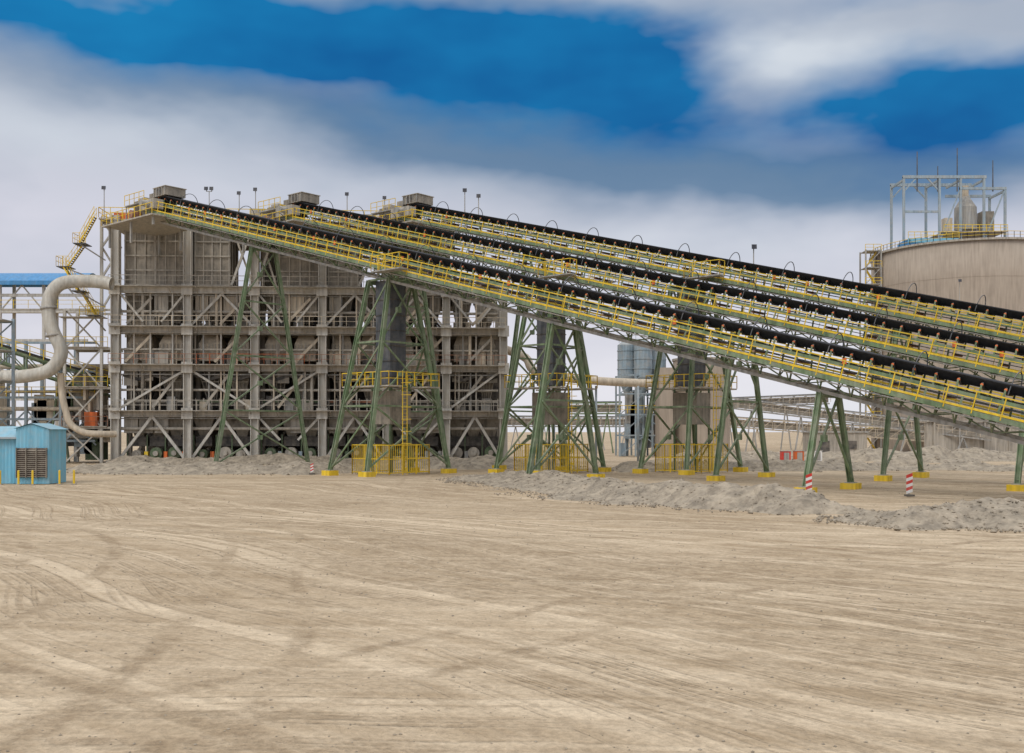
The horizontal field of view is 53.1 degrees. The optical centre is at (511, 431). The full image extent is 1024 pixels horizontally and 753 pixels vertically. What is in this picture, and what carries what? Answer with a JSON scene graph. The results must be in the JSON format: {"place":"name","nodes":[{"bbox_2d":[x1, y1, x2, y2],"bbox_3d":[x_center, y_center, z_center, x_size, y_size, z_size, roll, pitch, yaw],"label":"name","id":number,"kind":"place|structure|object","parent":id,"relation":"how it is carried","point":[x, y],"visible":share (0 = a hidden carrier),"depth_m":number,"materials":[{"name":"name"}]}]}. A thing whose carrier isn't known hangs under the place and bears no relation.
{"place":"outdoors","nodes":[
{"label":"outdoors","id":0,"kind":"place"},
{"bbox_2d":[0,319,14,425],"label":"access stair tower","id":1,"kind":"structure","parent":0,"point":[12,380],"depth_m":92.89,"materials":[{"name":"grey metal"}]},
{"bbox_2d":[0,432,1023,752],"bbox_3d":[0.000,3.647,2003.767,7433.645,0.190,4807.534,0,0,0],"label":"ground","id":2,"kind":"structure","parent":0,"point":[528,700],"depth_m":19.85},
{"bbox_2d":[15,470,21,484],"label":"safety bollard","id":3,"kind":"object","parent":2,"relation":"on","point":[18,477],"visible":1,"depth_m":69.24,"materials":[{"name":"yellow metal"}]},
{"bbox_2d":[29,470,35,484],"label":"safety bollard","id":4,"kind":"object","parent":2,"relation":"on","point":[32,477],"visible":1,"depth_m":69.15,"materials":[{"name":"yellow metal"}]},
{"bbox_2d":[0,423,65,483],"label":"blue utility shed","id":5,"kind":"structure","parent":2,"relation":"on","point":[39,449],"depth_m":70.19,"materials":[{"name":"blue metal"}]},
{"bbox_2d":[0,273,97,425],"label":"covered conveyor gallery","id":6,"kind":"object","parent":2,"relation":"on","point":[24,280],"visible":0.34,"depth_m":139.88,"materials":[{"name":"paint"}]},
{"bbox_2d":[0,341,109,461],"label":"pipe rack","id":7,"kind":"object","parent":2,"relation":"on","point":[42,408],"visible":0.54,"depth_m":119.00,"materials":[{"name":"metal"}]},
{"bbox_2d":[0,275,114,383],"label":"dust extraction pipe","id":8,"kind":"object","parent":2,"relation":"on","point":[55,288],"visible":0.96,"depth_m":111.48,"materials":[{"name":"metal"}]},
{"bbox_2d":[56,470,60,484],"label":"safety bollard","id":9,"kind":"object","parent":2,"relation":"on","point":[59,477],"visible":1,"depth_m":69.65,"materials":[{"name":"yellow metal"}]},
{"bbox_2d":[0,336,122,461],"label":"feed conveyor","id":10,"kind":"object","parent":2,"relation":"on","point":[31,357],"visible":0.56,"depth_m":116.63,"materials":[{"name":"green metal"}]},
{"bbox_2d":[57,373,116,436],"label":"process pipe","id":11,"kind":"object","parent":10,"relation":"on","point":[72,425],"visible":1,"depth_m":112.66,"materials":[{"name":"beige metal"}]},
{"bbox_2d":[72,470,76,483],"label":"safety bollard","id":12,"kind":"object","parent":2,"relation":"on","point":[74,477],"visible":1,"depth_m":69.86,"materials":[{"name":"yellow metal"}]},
{"bbox_2d":[56,207,122,462],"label":"stair tower","id":13,"kind":"structure","parent":2,"relation":"on","point":[95,421],"depth_m":116.25,"materials":[{"name":"metal"}]},
{"bbox_2d":[66,461,386,474],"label":"gravel pile","id":14,"kind":"object","parent":2,"relation":"on","point":[217,467],"visible":0.8,"depth_m":89.21,"materials":[{"name":"beige gravel"}]},
{"bbox_2d":[92,453,462,464],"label":"ore spillage","id":15,"kind":"object","parent":2,"relation":"on","point":[276,458],"visible":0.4,"depth_m":113.17,"materials":[{"name":"beige gravel"}]},
{"bbox_2d":[106,214,508,461],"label":"frame columns","id":16,"kind":"structure","parent":2,"relation":"on","point":[257,341],"depth_m":116.50,"materials":[{"name":"metal"}]},
{"bbox_2d":[204,187,212,218],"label":"floodlight pole","id":17,"kind":"object","parent":16,"relation":"on","point":[210,188],"visible":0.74,"depth_m":116.79,"materials":[{"name":"grey metal"}]},
{"bbox_2d":[237,191,240,211],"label":"floodlight pole","id":18,"kind":"object","parent":16,"relation":"on","point":[239,193],"visible":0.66,"depth_m":117.30,"materials":[{"name":"grey metal"}]},
{"bbox_2d":[114,208,375,218],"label":"roof equipment","id":19,"kind":"object","parent":16,"relation":"on","point":[124,216],"visible":0.08,"depth_m":117.48,"materials":[{"name":"metal"}]},
{"bbox_2d":[253,188,256,214],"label":"floodlight pole","id":20,"kind":"object","parent":16,"relation":"on","point":[255,189],"visible":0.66,"depth_m":116.95,"materials":[{"name":"grey metal"}]},
{"bbox_2d":[98,207,505,416],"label":"railings","id":21,"kind":"object","parent":16,"relation":"on","point":[262,286],"visible":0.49,"depth_m":115.72,"materials":[{"name":"metal"}]},
{"bbox_2d":[101,186,105,215],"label":"floodlight pole","id":22,"kind":"object","parent":21,"relation":"on","point":[103,188],"visible":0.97,"depth_m":115.98,"materials":[{"name":"grey metal"}]},
{"bbox_2d":[120,227,497,457],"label":"braces","id":23,"kind":"object","parent":16,"relation":"attached to","point":[366,432],"visible":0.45,"depth_m":116.70,"materials":[{"name":"paint"}]},
{"bbox_2d":[124,294,496,432],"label":"cladding panels","id":24,"kind":"object","parent":16,"relation":"attached to","point":[296,303],"visible":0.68,"depth_m":117.44,"materials":[{"name":"metal"}]},
{"bbox_2d":[345,192,348,209],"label":"floodlight pole","id":25,"kind":"object","parent":16,"relation":"on","point":[347,194],"visible":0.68,"depth_m":117.80,"materials":[{"name":"grey metal"}]},
{"bbox_2d":[121,294,498,457],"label":"process machinery","id":26,"kind":"object","parent":2,"relation":"on","point":[474,442],"visible":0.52,"depth_m":117.99,"materials":[{"name":"metal"}]},
{"bbox_2d":[124,228,497,399],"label":"bins and hoppers","id":27,"kind":"object","parent":26,"relation":"on","point":[145,263],"visible":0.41,"depth_m":117.76,"materials":[{"name":"metal"}]},
{"bbox_2d":[309,463,314,473],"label":"hazard marker post","id":28,"kind":"object","parent":2,"relation":"on","point":[311,467],"visible":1,"depth_m":86.47,"materials":[{"name":"white paint"}]},
{"bbox_2d":[375,454,580,469],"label":"gravel pile","id":29,"kind":"object","parent":2,"relation":"on","point":[486,461],"visible":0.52,"depth_m":101.31,"materials":[{"name":"beige gravel"}]},
{"bbox_2d":[0,485,1023,752],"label":"loose stones","id":30,"kind":"object","parent":2,"relation":"on","point":[516,651],"visible":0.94,"depth_m":19.05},
{"bbox_2d":[101,185,1023,492],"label":"inclined conveyor","id":31,"kind":"object","parent":2,"relation":"on","point":[155,215],"visible":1,"depth_m":78.29,"materials":[{"name":"metal"}]},
{"bbox_2d":[508,346,651,461],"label":"process pipe","id":32,"kind":"object","parent":2,"relation":"on","point":[624,382],"visible":0.43,"depth_m":121.67,"materials":[{"name":"beige metal"}]},
{"bbox_2d":[508,415,653,449],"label":"distant conveyor","id":33,"kind":"object","parent":2,"relation":"on","point":[512,421],"visible":0.29,"depth_m":194.80,"materials":[{"name":"grey metal"}]},
{"bbox_2d":[543,401,621,452],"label":"distant conveyor","id":34,"kind":"object","parent":2,"relation":"on","point":[606,406],"visible":0.37,"depth_m":169.19,"materials":[{"name":"grey metal"}]},
{"bbox_2d":[235,191,1023,491],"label":"inclined conveyor","id":35,"kind":"object","parent":2,"relation":"on","point":[296,208],"visible":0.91,"depth_m":86.31,"materials":[{"name":"metal"}]},
{"bbox_2d":[615,335,665,455],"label":"steel silo","id":36,"kind":"object","parent":2,"relation":"on","point":[635,362],"visible":0.62,"depth_m":148.00,"materials":[{"name":"grey metal"}]},
{"bbox_2d":[436,470,875,515],"bbox_3d":[4.512,3.076,62.608,12.897,1.318,43.923,0,0,-18],"label":"gravel pile","id":37,"kind":"object","parent":2,"relation":"on","point":[774,498],"visible":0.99,"depth_m":51.45,"materials":[{"name":"beige gravel"}]},
{"bbox_2d":[352,193,1023,480],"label":"inclined conveyor","id":38,"kind":"object","parent":2,"relation":"on","point":[691,406],"visible":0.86,"depth_m":89.24,"materials":[{"name":"metal"}]},
{"bbox_2d":[463,188,466,217],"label":"floodlight pole","id":39,"kind":"object","parent":38,"relation":"on","point":[464,190],"visible":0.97,"depth_m":108.46,"materials":[{"name":"grey metal"}]},
{"bbox_2d":[476,194,480,219],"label":"floodlight pole","id":40,"kind":"object","parent":38,"relation":"on","point":[478,196],"visible":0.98,"depth_m":106.99,"materials":[{"name":"grey metal"}]},
{"bbox_2d":[752,244,756,324],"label":"floodlight pole","id":41,"kind":"object","parent":38,"relation":"attached to","point":[754,246],"visible":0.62,"depth_m":87.25,"materials":[{"name":"grey metal"}]},
{"bbox_2d":[654,357,729,456],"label":"transfer tower","id":42,"kind":"structure","parent":2,"relation":"on","point":[664,398],"depth_m":143.00,"materials":[{"name":"metal"}]},
{"bbox_2d":[730,394,830,449],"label":"distant conveyor","id":43,"kind":"object","parent":2,"relation":"on","point":[791,399],"visible":0.15,"depth_m":199.94,"materials":[{"name":"grey metal"}]},
{"bbox_2d":[779,450,790,459],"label":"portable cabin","id":44,"kind":"object","parent":2,"relation":"on","point":[785,454],"visible":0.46,"depth_m":117.50,"materials":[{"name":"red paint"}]},
{"bbox_2d":[793,450,804,460],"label":"portable cabin","id":45,"kind":"object","parent":2,"relation":"on","point":[798,454],"visible":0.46,"depth_m":118.50,"materials":[{"name":"orange metal"}]},
{"bbox_2d":[806,473,811,489],"bbox_3d":[16.900,3.000,58.300,0.440,1.240,0.360,0,0,0],"label":"hazard marker post","id":46,"kind":"object","parent":2,"relation":"on","point":[808,481],"visible":0.76,"depth_m":58.27,"materials":[{"name":"white paint"}]},
{"bbox_2d":[611,458,1023,471],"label":"gravel pile","id":47,"kind":"object","parent":2,"relation":"on","point":[833,464],"visible":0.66,"depth_m":95.48,"materials":[{"name":"beige gravel"}]},
{"bbox_2d":[814,450,822,460],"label":"portable cabin","id":48,"kind":"object","parent":2,"relation":"on","point":[819,457],"visible":0.31,"depth_m":120.46,"materials":[{"name":"white metal"}]},
{"bbox_2d":[730,417,923,450],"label":"distant conveyor","id":49,"kind":"object","parent":2,"relation":"on","point":[784,426],"visible":0.33,"depth_m":185.89,"materials":[{"name":"metal"}]},
{"bbox_2d":[647,445,1016,462],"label":"gravel pile","id":50,"kind":"object","parent":2,"relation":"on","point":[935,454],"visible":0.63,"depth_m":124.29,"materials":[{"name":"beige gravel"}]},
{"bbox_2d":[801,431,868,451],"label":"site office","id":51,"kind":"structure","parent":2,"relation":"on","point":[857,440],"depth_m":150.00,"materials":[{"name":"metal"}]},
{"bbox_2d":[732,397,994,451],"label":"distant conveyor","id":52,"kind":"object","parent":2,"relation":"on","point":[801,413],"visible":0.53,"depth_m":169.90,"materials":[{"name":"grey metal"}]},
{"bbox_2d":[904,473,914,495],"bbox_3d":[22.200,2.975,57.200,0.440,1.290,0.360,0,0,-11],"label":"hazard marker post","id":53,"kind":"object","parent":2,"relation":"on","point":[909,483],"visible":1,"depth_m":57.17,"materials":[{"name":"white paint"}]},
{"bbox_2d":[812,496,1023,532],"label":"gravel pile","id":54,"kind":"object","parent":2,"relation":"on","point":[993,515],"visible":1,"depth_m":39.26,"materials":[{"name":"beige gravel"}]},
{"bbox_2d":[859,148,1023,451],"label":"concrete silo","id":55,"kind":"object","parent":2,"relation":"on","point":[975,254],"visible":0.54,"depth_m":178.67,"materials":[{"name":"beige concrete"}]},
{"bbox_2d":[958,279,961,448],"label":"floodlight pole","id":56,"kind":"object","parent":2,"relation":"on","point":[959,280],"visible":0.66,"depth_m":150.96,"materials":[{"name":"grey metal"}]},
{"bbox_2d":[923,421,1018,451],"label":"concrete wall","id":57,"kind":"structure","parent":2,"relation":"on","point":[933,436],"depth_m":163.00,"materials":[{"name":"beige concrete"}]},
{"bbox_2d":[0,0,1023,431],"label":"sky","id":58,"kind":"structure","parent":0,"point":[719,128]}
]}

